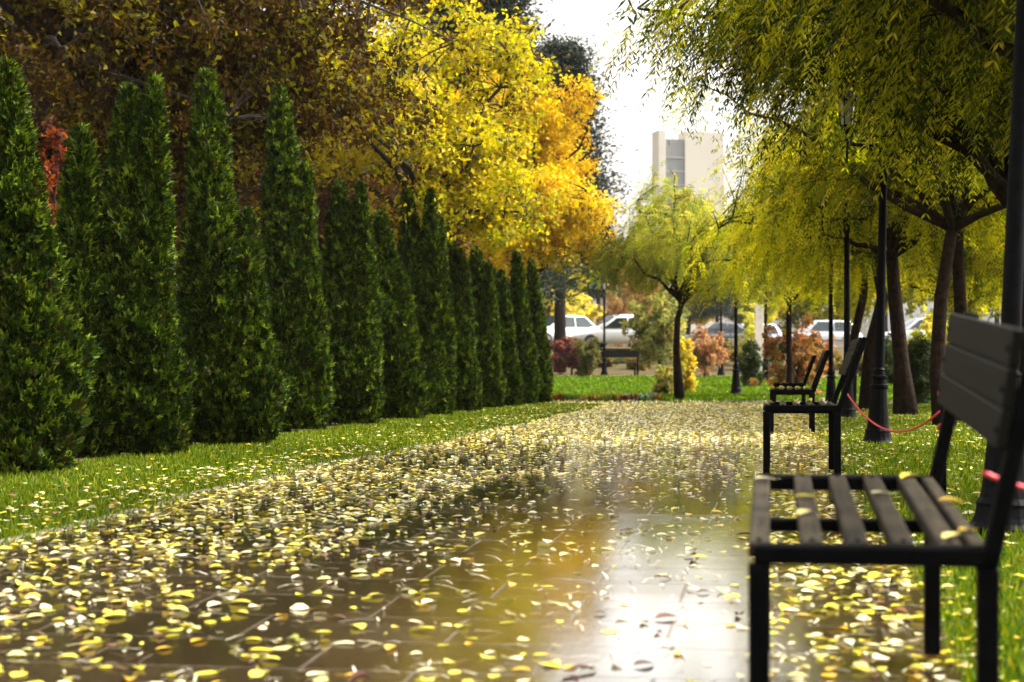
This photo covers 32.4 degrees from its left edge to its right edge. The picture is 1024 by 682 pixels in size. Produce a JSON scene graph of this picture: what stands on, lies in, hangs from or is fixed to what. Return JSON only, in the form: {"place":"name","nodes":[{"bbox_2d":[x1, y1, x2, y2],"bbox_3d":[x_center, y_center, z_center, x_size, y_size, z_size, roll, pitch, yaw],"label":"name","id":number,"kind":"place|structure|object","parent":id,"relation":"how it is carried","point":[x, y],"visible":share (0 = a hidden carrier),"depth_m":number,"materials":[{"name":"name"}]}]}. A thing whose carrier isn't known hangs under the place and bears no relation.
{"place":"outdoors","nodes":[
{"label":"outdoors","id":0,"kind":"place"},
{"bbox_2d":[0,402,602,546],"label":"grass","id":1,"kind":"structure","parent":0,"point":[285,438],"depth_m":12.69,"materials":[{"name":"plant"}]},
{"bbox_2d":[0,402,966,681],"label":"path","id":2,"kind":"structure","parent":0,"point":[702,636],"depth_m":6.12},
{"bbox_2d":[249,667,263,676],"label":"fallen leaf","id":3,"kind":"object","parent":2,"relation":"on","point":[255,673],"visible":1,"depth_m":4.55,"materials":[{"name":"yellow plant"}]},
{"bbox_2d":[348,670,370,681],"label":"fallen leaf","id":4,"kind":"object","parent":2,"relation":"on","point":[356,675],"visible":1,"depth_m":4.46,"materials":[{"name":"pink plant"}]},
{"bbox_2d":[559,675,578,681],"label":"fallen leaf","id":5,"kind":"object","parent":2,"relation":"on","point":[574,678],"visible":1,"depth_m":4.42,"materials":[{"name":"pink plant"}]},
{"bbox_2d":[655,612,682,617],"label":"fallen leaf","id":6,"kind":"object","parent":2,"relation":"on","point":[662,614],"visible":1,"depth_m":5.39,"materials":[{"name":"pink plant"}]},
{"bbox_2d":[773,355,815,413],"bbox_3d":[4.457,0.680,27.759,0.657,0.910,1.248,0,-1,9],"label":"park bench","id":7,"kind":"object","parent":2,"relation":"on","point":[804,382],"visible":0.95,"depth_m":27.15,"materials":[{"name":"black paint"}]},
{"bbox_2d":[770,350,829,432],"bbox_3d":[3.244,0.560,19.861,0.657,0.910,1.248,0,-1,9],"label":"park bench","id":8,"kind":"object","parent":2,"relation":"on","point":[819,369],"visible":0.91,"depth_m":19.27,"materials":[{"name":"black paint"}]},
{"bbox_2d":[763,337,867,473],"bbox_3d":[2.014,0.438,11.763,0.657,0.910,1.248,0,-1,9],"label":"park bench","id":9,"kind":"object","parent":2,"relation":"on","point":[853,355],"visible":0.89,"depth_m":11.18,"materials":[{"name":"black paint"}]},
{"bbox_2d":[748,312,1023,681],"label":"park bench","id":10,"kind":"object","parent":2,"relation":"on","point":[977,387],"visible":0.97,"depth_m":3.63,"materials":[{"name":"black paint"}]},
{"bbox_2d":[0,347,1023,681],"bbox_3d":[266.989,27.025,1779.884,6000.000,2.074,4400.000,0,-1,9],"label":"ground","id":11,"kind":"structure","parent":0,"point":[622,369],"depth_m":13.09,"materials":[{"name":"plant"}]},
{"bbox_2d":[0,52,102,473],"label":"thuja","id":12,"kind":"object","parent":11,"relation":"on","point":[47,367],"visible":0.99,"depth_m":11.82,"materials":[{"name":"green plant"}]},
{"bbox_2d":[36,114,68,233],"bbox_3d":[-4.962,-0.731,19.009,0.737,3.481,0.950,-1,-1,39],"label":"maple shrub","id":13,"kind":"object","parent":11,"relation":"on","point":[50,169],"visible":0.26,"depth_m":19.03,"materials":[{"name":"red plant"}]},
{"bbox_2d":[53,122,122,457],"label":"thuja","id":14,"kind":"object","parent":11,"relation":"on","point":[80,220],"visible":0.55,"depth_m":14.12,"materials":[{"name":"green plant"}]},
{"bbox_2d":[95,71,201,455],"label":"thuja","id":15,"kind":"object","parent":11,"relation":"on","point":[157,369],"visible":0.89,"depth_m":14.25,"materials":[{"name":"green plant"}]},
{"bbox_2d":[0,10,340,289],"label":"tree","id":16,"kind":"object","parent":11,"relation":"on","point":[173,166],"depth_m":54.14,"materials":[{"name":"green plant"}]},
{"bbox_2d":[175,66,295,445],"bbox_3d":[-2.643,-0.786,16.382,1.211,3.563,1.019,0,-1,9],"label":"thuja","id":17,"kind":"object","parent":11,"relation":"on","point":[240,393],"visible":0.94,"depth_m":16.16,"materials":[{"name":"green plant"}]},
{"bbox_2d":[0,0,479,290],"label":"brown tree","id":18,"kind":"object","parent":11,"relation":"on","point":[223,41],"visible":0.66,"depth_m":21.12,"materials":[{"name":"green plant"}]},
{"bbox_2d":[0,0,503,256],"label":"brown tree","id":19,"kind":"object","parent":11,"relation":"on","point":[410,3],"visible":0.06,"depth_m":29.30,"materials":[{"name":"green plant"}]},
{"bbox_2d":[259,81,337,430],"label":"thuja","id":20,"kind":"object","parent":11,"relation":"on","point":[294,272],"visible":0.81,"depth_m":19.75,"materials":[{"name":"green plant"}]},
{"bbox_2d":[0,405,597,543],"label":"path edging","id":21,"kind":"object","parent":11,"relation":"on","point":[98,519],"visible":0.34,"depth_m":9.26,"materials":[{"name":"stone"}]},
{"bbox_2d":[176,79,490,278],"bbox_3d":[-3.200,-2.026,33.882,6.080,6.549,5.550,0,-1,9],"label":"tree","id":22,"kind":"object","parent":11,"relation":"on","point":[320,201],"visible":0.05,"depth_m":33.08,"materials":[{"name":"brown plant"}]},
{"bbox_2d":[320,178,385,425],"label":"thuja","id":23,"kind":"object","parent":11,"relation":"on","point":[353,297],"visible":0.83,"depth_m":21.92,"materials":[{"name":"green plant"}]},
{"bbox_2d":[371,208,434,419],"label":"thuja","id":24,"kind":"object","parent":11,"relation":"on","point":[407,395],"visible":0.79,"depth_m":24.11,"materials":[{"name":"green plant"}]},
{"bbox_2d":[260,0,571,259],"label":"yellow tree","id":25,"kind":"object","parent":11,"relation":"on","point":[454,164],"visible":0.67,"depth_m":27.28,"materials":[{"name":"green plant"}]},
{"bbox_2d":[396,185,458,414],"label":"thuja","id":26,"kind":"object","parent":11,"relation":"on","point":[424,261],"visible":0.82,"depth_m":26.29,"materials":[{"name":"green plant"}]},
{"bbox_2d":[439,192,484,410],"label":"thuja","id":27,"kind":"object","parent":11,"relation":"on","point":[468,396],"visible":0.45,"depth_m":28.41,"materials":[{"name":"green plant"}]},
{"bbox_2d":[325,0,616,310],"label":"pine tree","id":28,"kind":"object","parent":11,"relation":"on","point":[550,295],"visible":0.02,"depth_m":65.97,"materials":[{"name":"green plant"}]},
{"bbox_2d":[468,244,508,407],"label":"thuja","id":29,"kind":"object","parent":11,"relation":"on","point":[487,326],"visible":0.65,"depth_m":30.61,"materials":[{"name":"green plant"}]},
{"bbox_2d":[392,0,588,300],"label":"pine tree","id":30,"kind":"object","parent":11,"relation":"on","point":[490,6],"visible":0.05,"depth_m":61.28,"materials":[{"name":"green plant"}]},
{"bbox_2d":[495,269,525,405],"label":"thuja","id":31,"kind":"object","parent":11,"relation":"on","point":[515,383],"visible":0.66,"depth_m":32.26,"materials":[{"name":"green plant"}]},
{"bbox_2d":[0,386,1023,681],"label":"fallen leaves","id":32,"kind":"object","parent":11,"relation":"on","point":[700,422],"depth_m":9.61,"materials":[{"name":"plant"}]},
{"bbox_2d":[428,60,605,280],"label":"orange tree","id":33,"kind":"object","parent":11,"relation":"on","point":[562,147],"visible":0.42,"depth_m":46.63,"materials":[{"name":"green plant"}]},
{"bbox_2d":[509,250,543,404],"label":"thuja","id":34,"kind":"object","parent":11,"relation":"on","point":[528,353],"visible":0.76,"depth_m":33.63,"materials":[{"name":"green plant"}]},
{"bbox_2d":[435,113,623,283],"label":"yellow tree","id":35,"kind":"object","parent":11,"relation":"on","point":[561,238],"visible":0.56,"depth_m":39.64,"materials":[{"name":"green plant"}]},
{"bbox_2d":[526,257,553,402],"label":"thuja","id":36,"kind":"object","parent":11,"relation":"on","point":[540,329],"visible":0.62,"depth_m":35.13,"materials":[{"name":"green plant"}]},
{"bbox_2d":[549,335,595,374],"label":"red shrub","id":37,"kind":"object","parent":11,"relation":"on","point":[567,350],"visible":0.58,"depth_m":66.77,"materials":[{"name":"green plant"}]},
{"bbox_2d":[548,289,605,323],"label":"yellow bush","id":38,"kind":"object","parent":11,"relation":"on","point":[588,311],"visible":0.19,"depth_m":97.68,"materials":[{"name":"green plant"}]},
{"bbox_2d":[529,23,641,371],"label":"pine tree","id":39,"kind":"object","parent":11,"relation":"on","point":[575,62],"visible":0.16,"depth_m":69.53,"materials":[{"name":"green plant"}]},
{"bbox_2d":[572,336,600,376],"bbox_3d":[2.610,0.586,61.431,1.086,1.532,1.326,0,-1,9],"label":"round shrub","id":40,"kind":"object","parent":11,"relation":"on","point":[586,352],"visible":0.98,"depth_m":61.26,"materials":[{"name":"green plant"}]},
{"bbox_2d":[573,222,625,321],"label":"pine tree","id":41,"kind":"object","parent":11,"relation":"on","point":[599,293],"visible":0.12,"depth_m":111.49,"materials":[{"name":"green plant"}]},
{"bbox_2d":[596,357,619,367],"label":"shrub","id":42,"kind":"object","parent":11,"relation":"on","point":[610,359],"visible":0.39,"depth_m":71.62,"materials":[{"name":"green plant"}]},
{"bbox_2d":[593,234,662,346],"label":"peach tree","id":43,"kind":"object","parent":11,"relation":"on","point":[618,309],"visible":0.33,"depth_m":91.64,"materials":[{"name":"green plant"}]},
{"bbox_2d":[600,269,669,346],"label":"beige house","id":44,"kind":"structure","parent":11,"relation":"on","point":[610,344],"depth_m":130.03,"materials":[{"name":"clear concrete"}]},
{"bbox_2d":[625,355,657,368],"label":"shrub","id":45,"kind":"object","parent":11,"relation":"on","point":[627,359],"visible":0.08,"depth_m":70.76,"materials":[{"name":"green plant"}]},
{"bbox_2d":[617,202,680,313],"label":"tree","id":46,"kind":"object","parent":11,"relation":"on","point":[669,296],"visible":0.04,"depth_m":124.15,"materials":[{"name":"green plant"}]},
{"bbox_2d":[619,291,690,372],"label":"leafy shrub","id":47,"kind":"object","parent":11,"relation":"on","point":[660,332],"visible":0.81,"depth_m":65.80,"materials":[{"name":"green plant"}]},
{"bbox_2d":[650,364,673,394],"bbox_3d":[3.899,1.032,44.920,0.743,0.929,0.746,0,-1,9],"label":"yellow shrub","id":48,"kind":"object","parent":11,"relation":"on","point":[664,384],"visible":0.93,"depth_m":44.83,"materials":[{"name":"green plant"}]},
{"bbox_2d":[557,160,795,399],"bbox_3d":[3.937,-1.406,39.411,4.384,5.502,4.548,-1,-1,39],"label":"drooping tree","id":49,"kind":"object","parent":11,"relation":"on","point":[673,238],"visible":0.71,"depth_m":39.04,"materials":[{"name":"green plant"}]},
{"bbox_2d":[652,130,723,346],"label":"tower block","id":50,"kind":"structure","parent":11,"relation":"on","point":[688,159],"depth_m":420.72,"materials":[{"name":"beige concrete"}]},
{"bbox_2d":[680,336,698,391],"bbox_3d":[4.716,0.699,48.041,0.804,1.688,0.751,1,-1,-32],"label":"yellow shrub","id":51,"kind":"object","parent":11,"relation":"on","point":[690,382],"visible":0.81,"depth_m":47.92,"materials":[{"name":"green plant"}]},
{"bbox_2d":[660,187,723,334],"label":"tree","id":52,"kind":"object","parent":11,"relation":"on","point":[693,321],"visible":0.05,"depth_m":134.79,"materials":[{"name":"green plant"}]},
{"bbox_2d":[680,323,729,375],"bbox_3d":[6.499,0.312,59.983,1.895,1.875,1.615,0,-1,9],"label":"twiggy shrub","id":53,"kind":"object","parent":11,"relation":"on","point":[708,357],"visible":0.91,"depth_m":59.90,"materials":[{"name":"orange plant"}]},
{"bbox_2d":[685,285,750,321],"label":"tree","id":54,"kind":"object","parent":11,"relation":"on","point":[707,313],"visible":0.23,"depth_m":117.79,"materials":[{"name":"green plant"}]},
{"bbox_2d":[701,338,743,363],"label":"shrub","id":55,"kind":"object","parent":11,"relation":"on","point":[727,344],"visible":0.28,"depth_m":71.73,"materials":[{"name":"orange plant"}]},
{"bbox_2d":[730,298,741,393],"bbox_3d":[5.855,-0.675,46.010,0.356,4.152,0.356,0,-1,9],"label":"street lamp","id":56,"kind":"object","parent":11,"relation":"on","point":[735,387],"visible":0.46,"depth_m":45.95,"materials":[{"name":"black metal"}]},
{"bbox_2d":[738,293,754,359],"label":"yellow bush","id":57,"kind":"object","parent":11,"relation":"on","point":[748,322],"visible":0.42,"depth_m":69.83,"materials":[{"name":"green plant"}]},
{"bbox_2d":[724,289,780,323],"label":"tree","id":58,"kind":"object","parent":11,"relation":"on","point":[771,318],"visible":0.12,"depth_m":120.71,"materials":[{"name":"yellow plant"}]},
{"bbox_2d":[738,337,768,386],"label":"conifer","id":59,"kind":"object","parent":11,"relation":"on","point":[750,365],"visible":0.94,"depth_m":51.83,"materials":[{"name":"green plant"}]},
{"bbox_2d":[754,305,762,370],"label":"notice pillar","id":60,"kind":"structure","parent":11,"relation":"on","point":[758,322],"depth_m":65.95,"materials":[{"name":"concrete"}]},
{"bbox_2d":[762,283,770,379],"bbox_3d":[8.078,-0.887,56.014,0.372,4.332,0.372,0,-1,-14],"label":"street lamp","id":61,"kind":"object","parent":11,"relation":"on","point":[766,372],"visible":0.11,"depth_m":55.96,"materials":[{"name":"black metal"}]},
{"bbox_2d":[677,175,874,395],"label":"drooping tree","id":62,"kind":"object","parent":11,"relation":"on","point":[789,374],"visible":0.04,"depth_m":42.94,"materials":[{"name":"green plant"}]},
{"bbox_2d":[748,311,836,394],"bbox_3d":[7.221,0.443,44.081,1.928,2.375,1.943,0,-1,-29],"label":"orange shrub","id":63,"kind":"object","parent":11,"relation":"on","point":[807,344],"visible":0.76,"depth_m":43.97,"materials":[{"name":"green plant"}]},
{"bbox_2d":[770,284,828,331],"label":"tree","id":64,"kind":"object","parent":11,"relation":"on","point":[802,311],"visible":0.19,"depth_m":129.31,"materials":[{"name":"yellow plant"}]},
{"bbox_2d":[694,339,907,347],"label":"wall","id":65,"kind":"structure","parent":11,"relation":"on","point":[838,343],"depth_m":78.67,"materials":[{"name":"concrete"}]},
{"bbox_2d":[588,0,1023,372],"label":"drooping tree","id":66,"kind":"object","parent":11,"relation":"on","point":[987,162],"visible":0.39,"depth_m":14.32,"materials":[{"name":"green plant"}]},
{"bbox_2d":[616,0,1015,203],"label":"drooping tree","id":67,"kind":"object","parent":11,"relation":"on","point":[971,26],"visible":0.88,"depth_m":10.43,"materials":[{"name":"green plant"}]},
{"bbox_2d":[815,346,841,375],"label":"shrub","id":68,"kind":"object","parent":11,"relation":"on","point":[836,353],"visible":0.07,"depth_m":65.69,"materials":[{"name":"orange plant"}]},
{"bbox_2d":[809,245,849,404],"bbox_3d":[5.889,-0.483,32.507,0.910,3.390,0.310,0,-1,0],"label":"street lamp","id":69,"kind":"object","parent":11,"relation":"on","point":[830,385],"visible":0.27,"depth_m":32.46,"materials":[{"name":"black metal"}]},
{"bbox_2d":[660,33,1005,425],"bbox_3d":[4.911,-1.754,21.147,6.255,5.674,5.773,0,-1,9],"label":"drooping tree","id":70,"kind":"object","parent":11,"relation":"on","point":[949,223],"visible":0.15,"depth_m":21.20,"materials":[{"name":"green plant"}]},
{"bbox_2d":[799,284,875,320],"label":"tree","id":71,"kind":"object","parent":11,"relation":"on","point":[838,311],"visible":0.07,"depth_m":124.20,"materials":[{"name":"green plant"}]},
{"bbox_2d":[672,108,1003,409],"bbox_3d":[5.653,-1.851,29.147,6.337,6.077,6.367,0,-1,9],"label":"drooping tree","id":72,"kind":"object","parent":11,"relation":"on","point":[868,367],"visible":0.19,"depth_m":29.27,"materials":[{"name":"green plant"}]},
{"bbox_2d":[676,123,999,402],"bbox_3d":[6.414,-1.628,34.068,5.946,5.793,6.955,-1,-1,36],"label":"drooping tree","id":73,"kind":"object","parent":11,"relation":"on","point":[857,321],"visible":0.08,"depth_m":33.76,"materials":[{"name":"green plant"}]},
{"bbox_2d":[814,187,872,417],"bbox_3d":[4.662,-0.604,24.509,0.910,3.390,0.310,0,-1,-3],"label":"street lamp","id":74,"kind":"object","parent":11,"relation":"on","point":[848,409],"visible":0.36,"depth_m":24.48,"materials":[{"name":"black metal"}]},
{"bbox_2d":[834,354,862,376],"bbox_3d":[11.708,0.852,59.907,1.456,1.088,1.611,0,-1,9],"label":"shrub","id":75,"kind":"object","parent":11,"relation":"on","point":[839,361],"visible":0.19,"depth_m":59.50,"materials":[{"name":"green plant"}]},
{"bbox_2d":[715,50,1005,415],"bbox_3d":[5.879,-1.832,25.972,5.621,5.962,5.898,0,-1,9],"label":"drooping tree","id":76,"kind":"object","parent":11,"relation":"on","point":[904,400],"visible":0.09,"depth_m":25.87,"materials":[{"name":"green plant"}]},
{"bbox_2d":[749,76,1005,420],"bbox_3d":[5.929,-1.709,23.285,5.564,5.618,5.384,0,-1,9],"label":"drooping tree","id":77,"kind":"object","parent":11,"relation":"on","point":[959,289],"visible":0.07,"depth_m":22.93,"materials":[{"name":"green plant"}]},
{"bbox_2d":[837,84,922,443],"bbox_3d":[3.446,-0.726,16.410,0.910,3.390,0.310,1,-1,2],"label":"street lamp","id":78,"kind":"object","parent":11,"relation":"on","point":[878,408],"visible":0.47,"depth_m":16.37,"materials":[{"name":"black metal"}]},
{"bbox_2d":[884,332,892,384],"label":"conifer","id":79,"kind":"object","parent":11,"relation":"on","point":[888,364],"visible":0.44,"depth_m":49.83,"materials":[{"name":"green plant"}]},
{"bbox_2d":[781,257,1000,336],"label":"drooping tree","id":80,"kind":"object","parent":11,"relation":"on","point":[868,305],"visible":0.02,"depth_m":36.47,"materials":[{"name":"green plant"}]},
{"bbox_2d":[872,288,926,331],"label":"tree","id":81,"kind":"object","parent":11,"relation":"on","point":[912,306],"visible":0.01,"depth_m":130.00,"materials":[{"name":"yellow plant"}]},
{"bbox_2d":[907,334,930,403],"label":"conifer","id":82,"kind":"object","parent":11,"relation":"on","point":[918,352],"visible":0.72,"depth_m":33.76,"materials":[{"name":"green plant"}]},
{"bbox_2d":[841,224,1003,322],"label":"drooping tree","id":83,"kind":"object","parent":11,"relation":"on","point":[981,283],"visible":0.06,"depth_m":29.16,"materials":[{"name":"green plant"}]},
{"bbox_2d":[907,301,949,359],"bbox_3d":[11.582,0.222,47.965,1.901,2.705,1.725,0,-1,9],"label":"yellow bush","id":84,"kind":"object","parent":11,"relation":"on","point":[927,324],"visible":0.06,"depth_m":47.76,"materials":[{"name":"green plant"}]},
{"bbox_2d":[937,392,946,495],"bbox_3d":[2.277,0.566,9.291,0.064,0.631,0.064,0,-1,9],"label":"barrier stake","id":85,"kind":"object","parent":11,"relation":"on","point":[944,486],"visible":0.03,"depth_m":9.28,"materials":[{"name":"black paint"}]},
{"bbox_2d":[847,394,939,432],"bbox_3d":[2.217,0.424,10.349,0.012,0.218,1.908,0,-1,-4],"label":"rope","id":86,"kind":"object","parent":85,"relation":"attached to","point":[896,431],"visible":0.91,"depth_m":10.26,"materials":[{"name":"fabric"}]},
{"bbox_2d":[982,471,1023,489],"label":"rope","id":87,"kind":"object","parent":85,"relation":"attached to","point":[995,477],"visible":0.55,"depth_m":3.63,"materials":[{"name":"fabric"}]},
{"bbox_2d":[887,267,1001,320],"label":"tree","id":88,"kind":"object","parent":11,"relation":"on","point":[984,310],"visible":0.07,"depth_m":119.08,"materials":[{"name":"yellow plant"}]},
{"bbox_2d":[968,0,1023,536],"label":"street lamp","id":89,"kind":"object","parent":11,"relation":"on","point":[1012,293],"visible":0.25,"depth_m":7.72,"materials":[{"name":"black metal"}]},
{"bbox_2d":[158,0,1001,336],"label":"sky","id":90,"kind":"structure","parent":0,"point":[637,128],"materials":[{"name":"white"}]},
{"bbox_2d":[553,400,892,402],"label":"cross path","id":91,"kind":"structure","parent":0,"point":[683,401],"depth_m":37.15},
{"bbox_2d":[551,374,929,400],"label":"grass","id":92,"kind":"structure","parent":0,"point":[721,393],"depth_m":50.03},
{"bbox_2d":[805,403,1023,681],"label":"grass","id":93,"kind":"structure","parent":0,"point":[911,462],"depth_m":9.60,"materials":[{"name":"plant"}]},
{"bbox_2d":[984,291,1001,323],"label":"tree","id":94,"kind":"object","parent":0,"point":[996,320],"depth_m":124.86,"materials":[{"name":"green plant"}]},
{"label":"car park","id":95,"kind":"structure","parent":0,"visible":0},
{"bbox_2d":[509,262,607,317],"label":"tree","id":96,"kind":"object","parent":95,"relation":"on","point":[546,307],"visible":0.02,"depth_m":109.22,"materials":[{"name":"yellow plant"}]},
{"bbox_2d":[546,315,600,341],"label":"parked car","id":97,"kind":"object","parent":95,"relation":"on","point":[576,324],"visible":0.16,"depth_m":82.04,"materials":[{"name":"white paint"}]},
{"bbox_2d":[598,315,635,345],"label":"parked car","id":98,"kind":"object","parent":95,"relation":"on","point":[608,317],"visible":0.02,"depth_m":86.36,"materials":[{"name":"white paint"}]},
{"bbox_2d":[573,316,668,347],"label":"parked car","id":99,"kind":"object","parent":95,"relation":"on","point":[613,330],"visible":0.23,"depth_m":78.84,"materials":[{"name":"white paint"}]},
{"bbox_2d":[684,322,743,339],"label":"parked car","id":100,"kind":"object","parent":95,"relation":"on","point":[717,325],"visible":0.1,"depth_m":95.34,"materials":[{"name":"paint"}]},
{"bbox_2d":[702,328,751,338],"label":"guard rail","id":101,"kind":"object","parent":95,"relation":"on","point":[724,329],"visible":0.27,"depth_m":84.48,"materials":[{"name":"metal"}]},
{"bbox_2d":[741,324,782,338],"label":"parked car","id":102,"kind":"object","parent":95,"relation":"on","point":[777,329],"visible":0.06,"depth_m":98.47,"materials":[{"name":"silver metal"}]},
{"bbox_2d":[775,320,862,338],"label":"parked car","id":103,"kind":"object","parent":95,"relation":"on","point":[822,326],"visible":0.09,"depth_m":91.29,"materials":[{"name":"silver metal"}]},
{"bbox_2d":[885,318,925,338],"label":"parked car","id":104,"kind":"object","parent":95,"relation":"on","point":[911,324],"visible":0.06,"depth_m":87.24,"materials":[{"name":"silver metal"}]},
{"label":"far footpath","id":105,"kind":"structure","parent":0,"visible":0},
{"bbox_2d":[601,280,607,375],"bbox_3d":[3.397,-0.523,64.808,0.310,3.610,0.310,0,-1,-14],"label":"street lamp","id":106,"kind":"object","parent":105,"relation":"on","point":[604,370],"visible":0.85,"depth_m":64.77,"materials":[{"name":"black metal"}]},
{"bbox_2d":[595,351,639,374],"bbox_3d":[3.606,0.806,64.188,1.997,0.910,0.657,0,-1,17],"label":"park bench","id":107,"kind":"object","parent":105,"relation":"on","point":[619,354],"visible":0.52,"depth_m":64.27,"materials":[{"name":"black paint"}]},
{"bbox_2d":[717,294,724,375],"bbox_3d":[7.424,-0.645,62.510,0.326,3.790,0.326,0,-1,-14],"label":"street lamp","id":108,"kind":"object","parent":105,"relation":"on","point":[721,371],"visible":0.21,"depth_m":62.46,"materials":[{"name":"black metal"}]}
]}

